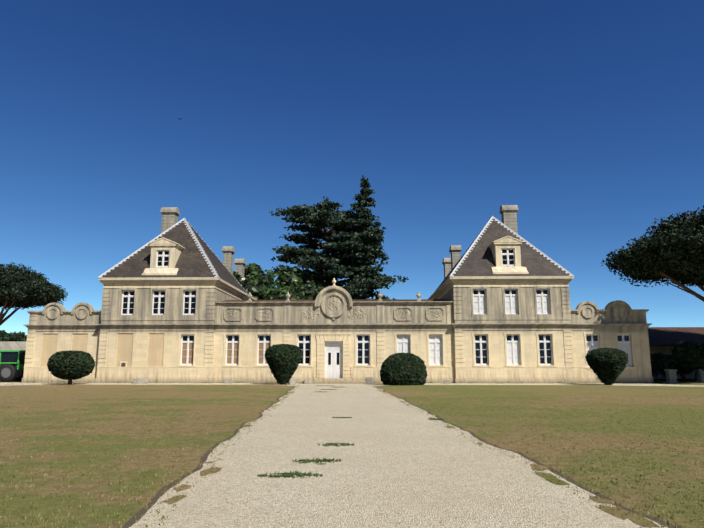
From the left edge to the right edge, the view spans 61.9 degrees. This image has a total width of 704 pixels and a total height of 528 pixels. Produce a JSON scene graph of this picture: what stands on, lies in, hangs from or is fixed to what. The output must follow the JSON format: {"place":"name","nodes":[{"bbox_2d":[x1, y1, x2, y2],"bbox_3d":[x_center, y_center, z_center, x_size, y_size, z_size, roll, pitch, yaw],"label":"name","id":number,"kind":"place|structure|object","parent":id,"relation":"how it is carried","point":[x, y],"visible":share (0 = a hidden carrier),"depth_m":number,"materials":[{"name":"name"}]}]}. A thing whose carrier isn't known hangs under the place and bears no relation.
{"place":"outdoors","nodes":[
{"label":"outdoors","id":0,"kind":"place"},
{"bbox_2d":[25,283,649,377],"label":"chateau walls","id":1,"kind":"structure","parent":0,"point":[146,348],"depth_m":47.96,"materials":[{"name":"beige stone"}]},
{"bbox_2d":[98,216,573,301],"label":"chateau roofs","id":2,"kind":"structure","parent":1,"relation":"on","point":[198,257],"depth_m":50.33,"materials":[{"name":"grey tile"}]},
{"bbox_2d":[160,205,518,282],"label":"chimneys","id":3,"kind":"object","parent":2,"relation":"on","point":[508,213],"visible":0.58,"depth_m":57.62,"materials":[{"name":"beige stone"}]},
{"bbox_2d":[121,248,631,377],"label":"windows","id":4,"kind":"structure","parent":1,"relation":"in","point":[333,359],"depth_m":47.96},
{"bbox_2d":[0,380,703,527],"bbox_3d":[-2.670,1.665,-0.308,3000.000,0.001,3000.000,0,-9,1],"label":"lawn","id":5,"kind":"structure","parent":0,"point":[567,395],"depth_m":14.05,"materials":[{"name":"green plant"}]},
{"bbox_2d":[0,350,25,381],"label":"tractor","id":6,"kind":"object","parent":5,"relation":"on","point":[12,362],"visible":0.88,"depth_m":50.30,"materials":[{"name":"green metal"}]},
{"bbox_2d":[0,341,26,349],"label":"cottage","id":7,"kind":"structure","parent":5,"relation":"on","point":[12,345],"depth_m":94.86,"materials":[{"name":"grey stone"}]},
{"bbox_2d":[0,330,27,340],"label":"tree","id":8,"kind":"object","parent":5,"relation":"on","point":[13,336],"visible":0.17,"depth_m":120.55,"materials":[{"name":"green plant"}]},
{"bbox_2d":[0,262,67,325],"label":"stone pine tree","id":9,"kind":"object","parent":5,"relation":"on","point":[21,287],"visible":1,"depth_m":71.77,"materials":[{"name":"green plant"}]},
{"bbox_2d":[233,263,323,299],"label":"magnolia tree","id":10,"kind":"object","parent":5,"relation":"on","point":[257,283],"visible":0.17,"depth_m":69.17,"materials":[{"name":"green plant"}]},
{"bbox_2d":[22,236,653,383],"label":"stone trim","id":11,"kind":"structure","parent":5,"relation":"on","point":[333,300],"depth_m":47.79,"materials":[{"name":"beige stone"}]},
{"bbox_2d":[269,196,408,299],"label":"cedar tree","id":12,"kind":"object","parent":5,"relation":"on","point":[324,266],"visible":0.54,"depth_m":87.43,"materials":[{"name":"green plant"}]},
{"bbox_2d":[344,174,389,299],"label":"conifer tree","id":13,"kind":"object","parent":5,"relation":"on","point":[365,232],"visible":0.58,"depth_m":88.59,"materials":[{"name":"green plant"}]},
{"bbox_2d":[380,353,427,385],"bbox_3d":[3.882,7.919,44.082,3.628,2.578,3.280,0,-9,1],"label":"topiary yew","id":14,"kind":"object","parent":5,"relation":"on","point":[405,369],"visible":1,"depth_m":43.01,"materials":[{"name":"green plant"}]},
{"bbox_2d":[601,205,703,301],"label":"stone pine tree","id":15,"kind":"object","parent":5,"relation":"on","point":[671,250],"visible":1,"depth_m":46.41,"materials":[{"name":"green plant"}]},
{"bbox_2d":[650,352,674,381],"bbox_3d":[25.933,8.878,50.399,3.543,2.693,3.288,0,-9,1],"label":"shrub","id":16,"kind":"object","parent":5,"relation":"on","point":[659,362],"visible":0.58,"depth_m":49.46,"materials":[{"name":"green plant"}]},
{"bbox_2d":[664,369,678,382],"bbox_3d":[25.711,9.074,47.243,0.760,1.130,0.760,0,-9,1],"label":"stone pedestal","id":17,"kind":"object","parent":5,"relation":"on","point":[671,376],"visible":0.88,"depth_m":46.99,"materials":[{"name":"grey stone"}]},
{"bbox_2d":[647,327,703,380],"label":"outbuilding","id":18,"kind":"structure","parent":5,"relation":"on","point":[664,340],"depth_m":56.90,"materials":[{"name":"brown stone"}]},
{"bbox_2d":[667,341,703,381],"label":"tree","id":19,"kind":"object","parent":5,"relation":"on","point":[688,356],"visible":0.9,"depth_m":49.15,"materials":[{"name":"green plant"}]},
{"bbox_2d":[695,369,703,382],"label":"stone pedestal","id":20,"kind":"object","parent":5,"relation":"on","point":[700,375],"visible":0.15,"depth_m":48.61,"materials":[{"name":"grey stone"}]},
{"bbox_2d":[0,382,703,527],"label":"gravel path","id":21,"kind":"structure","parent":0,"point":[401,464],"depth_m":8.61,"materials":[{"name":"beige gravel"}]},
{"bbox_2d":[47,350,94,383],"bbox_3d":[-21.416,7.886,44.654,3.480,2.622,3.045,0,-9,1],"label":"topiary yew","id":22,"kind":"object","parent":21,"relation":"on","point":[69,366],"visible":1,"depth_m":43.72,"materials":[{"name":"green plant"}]},
{"bbox_2d":[132,379,147,383],"bbox_3d":[-16.727,9.270,46.340,1.257,0.426,0.540,2,-10,-10],"label":"stone block","id":23,"kind":"object","parent":21,"relation":"on","point":[139,381],"depth_m":46.10,"materials":[{"name":"grey stone"}]},
{"bbox_2d":[224,379,231,383],"bbox_3d":[-9.811,9.293,46.468,0.645,0.397,0.450,0,-9,1],"label":"stone block","id":24,"kind":"object","parent":21,"relation":"on","point":[227,381],"depth_m":46.27,"materials":[{"name":"grey stone"}]},
{"bbox_2d":[265,344,302,384],"bbox_3d":[-5.178,7.610,44.277,2.852,3.173,2.903,0,-9,1],"label":"topiary yew","id":25,"kind":"object","parent":21,"relation":"on","point":[283,361],"visible":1,"depth_m":43.54,"materials":[{"name":"green plant"}]},
{"bbox_2d":[287,377,295,384],"bbox_3d":[-4.558,8.828,44.375,0.633,0.640,0.552,6,-11,-32],"label":"stone block","id":26,"kind":"object","parent":21,"relation":"on","point":[292,380],"depth_m":44.16,"materials":[{"name":"grey stone"}]},
{"bbox_2d":[303,380,312,383],"bbox_3d":[-3.432,9.222,45.714,0.779,0.306,0.506,4,-10,-25],"label":"stone block","id":27,"kind":"object","parent":21,"relation":"on","point":[308,382],"depth_m":45.53,"materials":[{"name":"grey stone"}]},
{"bbox_2d":[365,377,373,384],"bbox_3d":[1.338,8.835,44.333,0.606,0.597,0.598,-4,-10,22],"label":"stone block","id":28,"kind":"object","parent":21,"relation":"on","point":[369,380],"depth_m":44.10,"materials":[{"name":"grey stone"}]},
{"bbox_2d":[162,386,659,526],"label":"grass patches","id":29,"kind":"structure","parent":21,"relation":"on","point":[606,509],"depth_m":8.04,"materials":[{"name":"green plant"}]},
{"bbox_2d":[443,379,450,383],"bbox_3d":[7.481,9.266,46.146,0.597,0.370,0.440,-2,-10,14],"label":"stone block","id":30,"kind":"object","parent":21,"relation":"on","point":[446,381],"depth_m":45.96,"materials":[{"name":"grey stone"}]},
{"bbox_2d":[586,347,628,384],"bbox_3d":[18.930,7.610,43.456,3.082,2.864,2.999,0,-9,1],"label":"topiary yew","id":31,"kind":"object","parent":21,"relation":"on","point":[607,366],"visible":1,"depth_m":42.70,"materials":[{"name":"green plant"}]},
{"bbox_2d":[0,0,703,334],"label":"sky","id":32,"kind":"structure","parent":0,"point":[586,117],"materials":[{"name":"blue"}]}
]}

